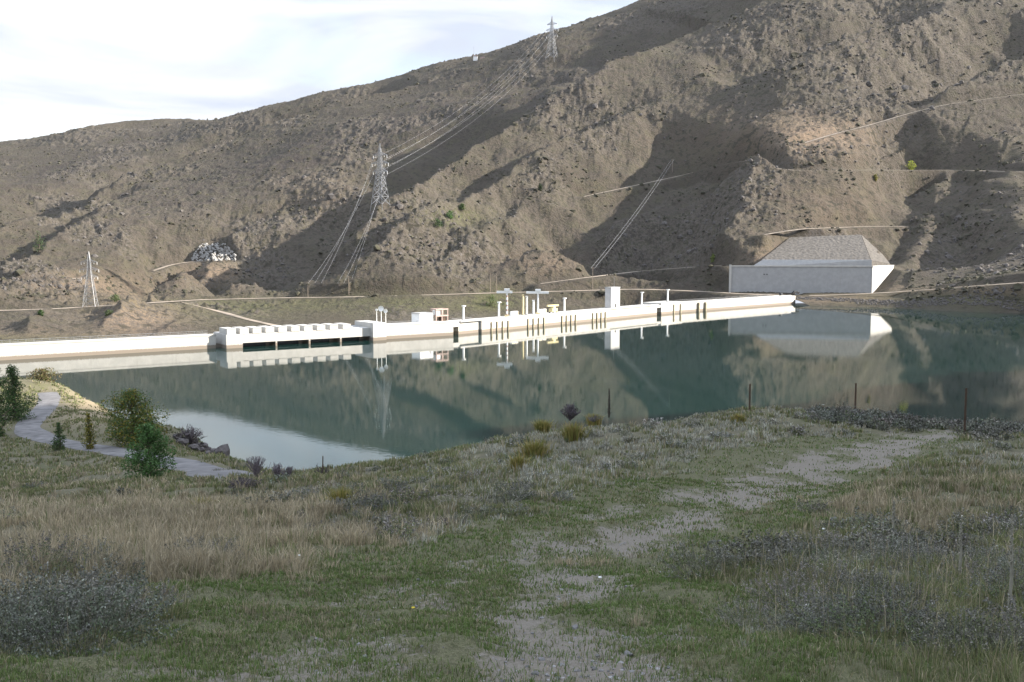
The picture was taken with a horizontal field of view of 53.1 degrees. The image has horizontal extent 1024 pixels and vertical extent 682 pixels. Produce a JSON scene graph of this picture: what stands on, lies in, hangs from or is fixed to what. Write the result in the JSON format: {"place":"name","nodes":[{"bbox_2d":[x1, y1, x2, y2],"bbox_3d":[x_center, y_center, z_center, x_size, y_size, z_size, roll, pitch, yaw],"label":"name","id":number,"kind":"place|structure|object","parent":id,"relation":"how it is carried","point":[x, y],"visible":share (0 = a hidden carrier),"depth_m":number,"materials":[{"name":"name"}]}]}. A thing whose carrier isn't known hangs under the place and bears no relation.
{"place":"outdoors","nodes":[
{"label":"outdoors","id":0,"kind":"place"},
{"bbox_2d":[14,392,251,477],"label":"gravel path","id":1,"kind":"structure","parent":0,"point":[31,429],"depth_m":76.88,"materials":[{"name":"grey gravel"}]},
{"bbox_2d":[151,261,198,270],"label":"gravel road","id":2,"kind":"structure","parent":0,"point":[170,265],"depth_m":822.83,"materials":[{"name":"beige gravel"}]},
{"bbox_2d":[181,302,274,324],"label":"gravel road","id":3,"kind":"structure","parent":0,"point":[234,315],"depth_m":541.62,"materials":[{"name":"beige gravel"}]},
{"bbox_2d":[0,289,793,310],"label":"gravel road","id":4,"kind":"structure","parent":0,"point":[392,295],"depth_m":627.47,"materials":[{"name":"beige gravel"}]},
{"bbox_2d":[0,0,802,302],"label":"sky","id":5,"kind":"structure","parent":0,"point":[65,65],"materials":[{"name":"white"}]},
{"bbox_2d":[0,0,1023,342],"bbox_3d":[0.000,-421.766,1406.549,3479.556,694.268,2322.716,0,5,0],"label":"hillside","id":6,"kind":"structure","parent":0,"point":[402,286],"depth_m":879.62,"materials":[{"name":"brown soil"}]},
{"bbox_2d":[32,231,45,252],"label":"hillside bush","id":7,"kind":"object","parent":6,"relation":"on","point":[39,245],"visible":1,"depth_m":746.13,"materials":[{"name":"green plant"}]},
{"bbox_2d":[37,310,43,315],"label":"hillside bush","id":8,"kind":"object","parent":6,"relation":"on","point":[39,312],"visible":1,"depth_m":480.23,"materials":[{"name":"green plant"}]},
{"bbox_2d":[80,252,98,307],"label":"pylon","id":9,"kind":"object","parent":6,"relation":"on","point":[89,274],"visible":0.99,"depth_m":570.35,"materials":[{"name":"metal"}]},
{"bbox_2d":[104,309,113,315],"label":"hillside bush","id":10,"kind":"object","parent":6,"relation":"on","point":[108,312],"visible":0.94,"depth_m":492.35,"materials":[{"name":"green plant"}]},
{"bbox_2d":[108,294,119,300],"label":"hillside bush","id":11,"kind":"object","parent":6,"relation":"on","point":[114,297],"visible":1,"depth_m":605.10,"materials":[{"name":"green plant"}]},
{"bbox_2d":[191,243,236,260],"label":"quarried rocks","id":12,"kind":"object","parent":6,"relation":"on","point":[213,257],"visible":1,"depth_m":853.65,"materials":[{"name":"grey stone"}]},
{"bbox_2d":[370,144,389,209],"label":"pylon","id":13,"kind":"object","parent":6,"relation":"on","point":[380,159],"visible":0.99,"depth_m":746.19,"materials":[{"name":"metal"}]},
{"bbox_2d":[0,294,795,359],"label":"dam","id":14,"kind":"structure","parent":6,"relation":"on","point":[235,337],"depth_m":355.61,"materials":[{"name":"concrete"}]},
{"bbox_2d":[378,306,383,321],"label":"antenna mast","id":15,"kind":"object","parent":14,"relation":"on","point":[380,308],"visible":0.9,"depth_m":363.98,"materials":[{"name":"white metal"}]},
{"bbox_2d":[412,312,433,321],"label":"crest hut","id":16,"kind":"object","parent":14,"relation":"on","point":[423,316],"visible":0.81,"depth_m":377.69,"materials":[{"name":"white paint"}]},
{"bbox_2d":[430,308,447,320],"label":"gate hoist","id":17,"kind":"object","parent":14,"relation":"on","point":[438,315],"visible":0.89,"depth_m":381.97,"materials":[{"name":"white metal"}]},
{"bbox_2d":[462,305,465,319],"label":"lamp column","id":18,"kind":"structure","parent":14,"relation":"on","point":[463,317],"depth_m":392.59,"materials":[{"name":"white metal"}]},
{"bbox_2d":[497,302,500,316],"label":"lamp column","id":19,"kind":"structure","parent":14,"relation":"on","point":[498,309],"depth_m":409.43,"materials":[{"name":"white metal"}]},
{"bbox_2d":[497,289,511,316],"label":"mast crane","id":20,"kind":"object","parent":14,"relation":"on","point":[506,291],"visible":0.91,"depth_m":413.84,"materials":[{"name":"white paint"}]},
{"bbox_2d":[522,295,523,314],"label":"hoist column","id":21,"kind":"structure","parent":14,"relation":"on","point":[522,304],"depth_m":420.95,"materials":[{"name":"yellow metal"}]},
{"bbox_2d":[525,296,527,314],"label":"hoist column","id":22,"kind":"structure","parent":14,"relation":"on","point":[526,305],"depth_m":422.96,"materials":[{"name":"white metal"}]},
{"bbox_2d":[526,289,548,313],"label":"mast crane","id":23,"kind":"object","parent":14,"relation":"on","point":[537,291],"visible":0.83,"depth_m":430.16,"materials":[{"name":"white paint"}]},
{"bbox_2d":[547,304,558,312],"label":"yellow crane","id":24,"kind":"object","parent":14,"relation":"on","point":[553,309],"visible":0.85,"depth_m":438.57,"materials":[{"name":"paint"}]},
{"bbox_2d":[432,218,442,227],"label":"hillside bush","id":25,"kind":"object","parent":6,"relation":"on","point":[437,222],"visible":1,"depth_m":715.88,"materials":[{"name":"green plant"}]},
{"bbox_2d":[445,210,453,218],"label":"hillside bush","id":26,"kind":"object","parent":6,"relation":"on","point":[449,212],"visible":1,"depth_m":737.80,"materials":[{"name":"green plant"}]},
{"bbox_2d":[473,55,484,60],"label":"summit hut","id":27,"kind":"object","parent":6,"relation":"on","point":[475,57],"visible":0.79,"depth_m":1436.37,"materials":[{"name":"white paint"}]},
{"bbox_2d":[484,294,498,306],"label":"hillside bush","id":28,"kind":"object","parent":6,"relation":"on","point":[492,301],"visible":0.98,"depth_m":624.17,"materials":[{"name":"green plant"}]},
{"bbox_2d":[0,0,1023,302],"bbox_3d":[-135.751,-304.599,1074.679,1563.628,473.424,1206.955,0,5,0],"label":"hillside scrub","id":29,"kind":"object","parent":6,"relation":"on","point":[602,292],"visible":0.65,"depth_m":839.94,"materials":[{"name":"green plant"}]},
{"bbox_2d":[0,0,1023,293],"bbox_3d":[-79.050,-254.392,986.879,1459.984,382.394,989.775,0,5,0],"label":"hillside rocks","id":30,"kind":"object","parent":6,"relation":"on","point":[750,160],"visible":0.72,"depth_m":830.47,"materials":[{"name":"brown stone"}]},
{"bbox_2d":[545,17,557,59],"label":"pylon","id":31,"kind":"object","parent":6,"relation":"on","point":[551,29],"visible":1,"depth_m":1311.20,"materials":[{"name":"metal"}]},
{"bbox_2d":[729,260,893,294],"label":"retaining wall","id":32,"kind":"structure","parent":6,"relation":"on","point":[824,276],"depth_m":641.48,"materials":[{"name":"grey concrete"}]},
{"bbox_2d":[761,234,870,260],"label":"stone slope","id":33,"kind":"structure","parent":6,"relation":"on","point":[843,247],"depth_m":670.32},
{"bbox_2d":[861,235,889,265],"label":"stone slope","id":34,"kind":"structure","parent":6,"relation":"on","point":[876,258],"depth_m":666.65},
{"bbox_2d":[796,285,1023,310],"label":"shore rocks","id":35,"kind":"object","parent":6,"relation":"on","point":[935,302],"visible":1,"depth_m":542.91,"materials":[{"name":"grey stone"}]},
{"bbox_2d":[904,160,915,169],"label":"hillside bush","id":36,"kind":"object","parent":6,"relation":"on","point":[910,164],"visible":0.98,"depth_m":855.58,"materials":[{"name":"green plant"}]},
{"bbox_2d":[0,303,1023,470],"bbox_3d":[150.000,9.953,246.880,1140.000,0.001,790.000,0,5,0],"label":"lake water","id":37,"kind":"structure","parent":0,"point":[299,406],"depth_m":258.08,"materials":[{"name":"teal liquid"}]},
{"bbox_2d":[0,378,1023,681],"bbox_3d":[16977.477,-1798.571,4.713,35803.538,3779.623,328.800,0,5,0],"label":"ground","id":38,"kind":"structure","parent":0,"point":[446,652],"depth_m":9.95,"materials":[{"name":"green plant"}]},
{"bbox_2d":[0,368,11,436],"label":"young tree","id":39,"kind":"object","parent":38,"relation":"on","point":[1,401],"visible":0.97,"depth_m":80.81,"materials":[{"name":"green plant"}]},
{"bbox_2d":[0,364,41,421],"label":"young tree","id":40,"kind":"object","parent":38,"relation":"on","point":[13,388],"visible":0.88,"depth_m":92.60,"materials":[{"name":"green plant"}]},
{"bbox_2d":[26,367,61,381],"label":"lakeside bush","id":41,"kind":"object","parent":38,"relation":"on","point":[41,373],"visible":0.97,"depth_m":128.62,"materials":[{"name":"green plant"}]},
{"bbox_2d":[49,422,66,449],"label":"young tree","id":42,"kind":"object","parent":38,"relation":"on","point":[56,442],"visible":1,"depth_m":72.83,"materials":[{"name":"green plant"}]},
{"bbox_2d":[80,412,97,449],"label":"young tree","id":43,"kind":"object","parent":38,"relation":"on","point":[89,436],"visible":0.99,"depth_m":71.80,"materials":[{"name":"green plant"}]},
{"bbox_2d":[95,388,170,447],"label":"young tree","id":44,"kind":"object","parent":38,"relation":"on","point":[131,408],"visible":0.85,"depth_m":72.33,"materials":[{"name":"green plant"}]},
{"bbox_2d":[119,422,177,479],"bbox_3d":[-16.641,5.297,46.739,2.441,3.336,2.222,0,5,0],"label":"young tree","id":45,"kind":"object","parent":38,"relation":"on","point":[148,434],"visible":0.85,"depth_m":46.50,"materials":[{"name":"green plant"}]},
{"bbox_2d":[173,433,182,438],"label":"boulder","id":46,"kind":"object","parent":38,"relation":"on","point":[177,436],"visible":0.8,"depth_m":74.69,"materials":[{"name":"grey stone"}]},
{"bbox_2d":[176,438,188,445],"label":"boulder","id":47,"kind":"object","parent":38,"relation":"on","point":[182,441],"visible":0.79,"depth_m":73.90,"materials":[{"name":"grey stone"}]},
{"bbox_2d":[175,424,205,443],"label":"bare shrub","id":48,"kind":"object","parent":38,"relation":"on","point":[191,435],"visible":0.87,"depth_m":75.30,"materials":[{"name":"grey plant"}]},
{"bbox_2d":[187,444,199,449],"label":"boulder","id":49,"kind":"object","parent":38,"relation":"on","point":[194,446],"visible":0.84,"depth_m":74.16,"materials":[{"name":"grey stone"}]},
{"bbox_2d":[189,494,222,504],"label":"tussock","id":50,"kind":"object","parent":38,"relation":"on","point":[204,500],"visible":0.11,"depth_m":19.19,"materials":[{"name":"beige plant"}]},
{"bbox_2d":[203,442,208,450],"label":"boulder","id":51,"kind":"object","parent":38,"relation":"on","point":[206,446],"visible":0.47,"depth_m":77.82,"materials":[{"name":"grey stone"}]},
{"bbox_2d":[213,444,229,456],"bbox_3d":[-17.404,6.711,61.317,1.085,1.089,1.088,0,5,0],"label":"boulder","id":52,"kind":"object","parent":38,"relation":"on","point":[224,448],"visible":0.5,"depth_m":61.00,"materials":[{"name":"grey stone"}]},
{"bbox_2d":[228,475,263,488],"bbox_3d":[-7.765,4.127,29.727,1.005,0.444,0.981,0,5,0],"label":"bare shrub","id":53,"kind":"object","parent":38,"relation":"on","point":[232,484],"visible":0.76,"depth_m":29.61,"materials":[{"name":"grey plant"}]},
{"bbox_2d":[246,456,270,476],"bbox_3d":[-8.623,4.235,34.635,0.794,0.786,0.696,0,5,0],"label":"bare shrub","id":54,"kind":"object","parent":38,"relation":"on","point":[256,467],"visible":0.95,"depth_m":34.56,"materials":[{"name":"grey plant"}]},
{"bbox_2d":[271,463,286,477],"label":"bare shrub","id":55,"kind":"object","parent":38,"relation":"on","point":[275,470],"visible":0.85,"depth_m":33.00,"materials":[{"name":"grey plant"}]},
{"bbox_2d":[280,465,292,474],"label":"bare shrub","id":56,"kind":"object","parent":38,"relation":"on","point":[289,470],"visible":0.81,"depth_m":32.89,"materials":[{"name":"grey plant"}]},
{"bbox_2d":[314,456,329,473],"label":"bare shrub","id":57,"kind":"object","parent":38,"relation":"on","point":[322,470],"visible":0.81,"depth_m":32.88,"materials":[{"name":"grey plant"}]},
{"bbox_2d":[319,485,361,502],"bbox_3d":[-2.932,2.681,17.616,0.745,0.433,0.778,5,7,44],"label":"tussock","id":58,"kind":"object","parent":38,"relation":"on","point":[340,494],"visible":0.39,"depth_m":17.62,"materials":[{"name":"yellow plant"}]},
{"bbox_2d":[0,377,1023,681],"bbox_3d":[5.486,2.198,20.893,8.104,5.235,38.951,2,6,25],"label":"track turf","id":59,"kind":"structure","parent":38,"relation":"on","point":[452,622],"depth_m":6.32,"materials":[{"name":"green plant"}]},
{"bbox_2d":[0,403,1023,669],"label":"thyme scrub","id":60,"kind":"object","parent":38,"relation":"on","point":[94,609],"visible":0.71,"depth_m":7.32,"materials":[{"name":"grey plant"}]},
{"bbox_2d":[504,453,534,471],"bbox_3d":[0.158,2.688,22.668,0.817,0.437,0.924,0,5,0],"label":"tussock","id":61,"kind":"object","parent":38,"relation":"on","point":[517,460],"visible":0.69,"depth_m":22.57,"materials":[{"name":"yellow plant"}]},
{"bbox_2d":[511,437,556,457],"bbox_3d":[0.688,3.279,31.570,1.495,0.674,1.433,2,6,22],"label":"tussock","id":62,"kind":"object","parent":38,"relation":"on","point":[529,449],"visible":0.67,"depth_m":31.43,"materials":[{"name":"yellow plant"}]},
{"bbox_2d":[530,418,556,432],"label":"tussock","id":63,"kind":"object","parent":38,"relation":"on","point":[542,425],"visible":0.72,"depth_m":40.68,"materials":[{"name":"yellow plant"}]},
{"bbox_2d":[559,402,580,420],"bbox_3d":[1.315,1.615,23.478,0.522,0.424,0.450,5,7,42],"label":"bare shrub","id":64,"kind":"object","parent":38,"relation":"on","point":[569,412],"visible":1,"depth_m":23.39,"materials":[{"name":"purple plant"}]},
{"bbox_2d":[557,420,591,441],"bbox_3d":[2.200,2.961,33.879,1.603,0.711,1.432,0,5,0],"label":"tussock","id":65,"kind":"object","parent":38,"relation":"on","point":[571,433],"visible":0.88,"depth_m":33.74,"materials":[{"name":"yellow plant"}]},
{"bbox_2d":[588,415,599,421],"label":"bare shrub","id":66,"kind":"object","parent":38,"relation":"on","point":[592,419],"visible":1,"depth_m":30.93,"materials":[{"name":"plant"}]},
{"bbox_2d":[583,413,605,425],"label":"tussock","id":67,"kind":"object","parent":38,"relation":"on","point":[598,422],"visible":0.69,"depth_m":44.61,"materials":[{"name":"green plant"}]},
{"bbox_2d":[607,388,611,417],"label":"dry stalk","id":68,"kind":"object","parent":38,"relation":"on","point":[609,408],"visible":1,"depth_m":36.60,"materials":[{"name":"brown plant"}]},
{"bbox_2d":[730,413,753,422],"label":"tussock","id":69,"kind":"object","parent":38,"relation":"on","point":[738,417],"visible":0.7,"depth_m":37.88,"materials":[{"name":"yellow plant"}]},
{"bbox_2d":[749,384,750,409],"bbox_3d":[9.841,2.564,42.418,0.070,1.584,0.053,0,5,0],"label":"fence post","id":70,"kind":"object","parent":38,"relation":"on","point":[749,396],"visible":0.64,"depth_m":42.37,"materials":[{"name":"wood"}]},
{"bbox_2d":[854,383,856,408],"bbox_3d":[14.217,2.638,42.425,0.070,1.807,0.053,0,5,0],"label":"fence post","id":71,"kind":"object","parent":38,"relation":"on","point":[855,394],"visible":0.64,"depth_m":42.36,"materials":[{"name":"metal"}]},
{"bbox_2d":[891,500,895,528],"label":"dry stalk","id":72,"kind":"object","parent":38,"relation":"on","point":[893,511],"visible":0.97,"depth_m":12.07,"materials":[{"name":"beige plant"}]},
{"bbox_2d":[958,523,962,574],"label":"dry stalk","id":73,"kind":"object","parent":38,"relation":"on","point":[960,541],"visible":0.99,"depth_m":7.83,"materials":[{"name":"grey plant"}]},
{"bbox_2d":[963,388,966,433],"bbox_3d":[15.877,2.668,35.901,0.070,2.062,0.053,0,5,0],"label":"fence post","id":74,"kind":"object","parent":38,"relation":"on","point":[965,407],"visible":0.64,"depth_m":35.85,"materials":[{"name":"wood"}]},
{"bbox_2d":[1007,514,1013,613],"bbox_3d":[2.782,1.293,5.717,0.039,0.665,0.037,0,5,0],"label":"dry stalk","id":75,"kind":"object","parent":38,"relation":"on","point":[1011,563],"visible":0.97,"depth_m":5.71,"materials":[{"name":"grey plant"}]},
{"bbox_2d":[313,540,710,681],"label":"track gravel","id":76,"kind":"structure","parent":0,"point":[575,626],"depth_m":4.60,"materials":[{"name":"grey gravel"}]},
{"bbox_2d":[605,287,620,307],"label":"lift tower","id":77,"kind":"structure","parent":0,"point":[612,297],"depth_m":474.45,"materials":[{"name":"concrete"}]},
{"bbox_2d":[541,265,725,283],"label":"gravel road","id":78,"kind":"structure","parent":0,"point":[620,273],"depth_m":691.05,"materials":[{"name":"beige gravel"}]},
{"bbox_2d":[587,161,1017,195],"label":"gravel road","id":79,"kind":"structure","parent":0,"point":[727,163],"depth_m":868.61,"materials":[{"name":"beige gravel"}]},
{"bbox_2d":[764,226,874,234],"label":"gravel road","id":80,"kind":"structure","parent":0,"point":[814,228],"depth_m":705.14,"materials":[{"name":"beige gravel"}]},
{"bbox_2d":[805,94,1020,142],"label":"gravel road","id":81,"kind":"structure","parent":0,"point":[888,119],"depth_m":879.55,"materials":[{"name":"beige gravel"}]},
{"bbox_2d":[810,282,1023,295],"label":"gravel road","id":82,"kind":"structure","parent":0,"point":[915,290],"depth_m":581.53,"materials":[{"name":"beige gravel"}]}
]}

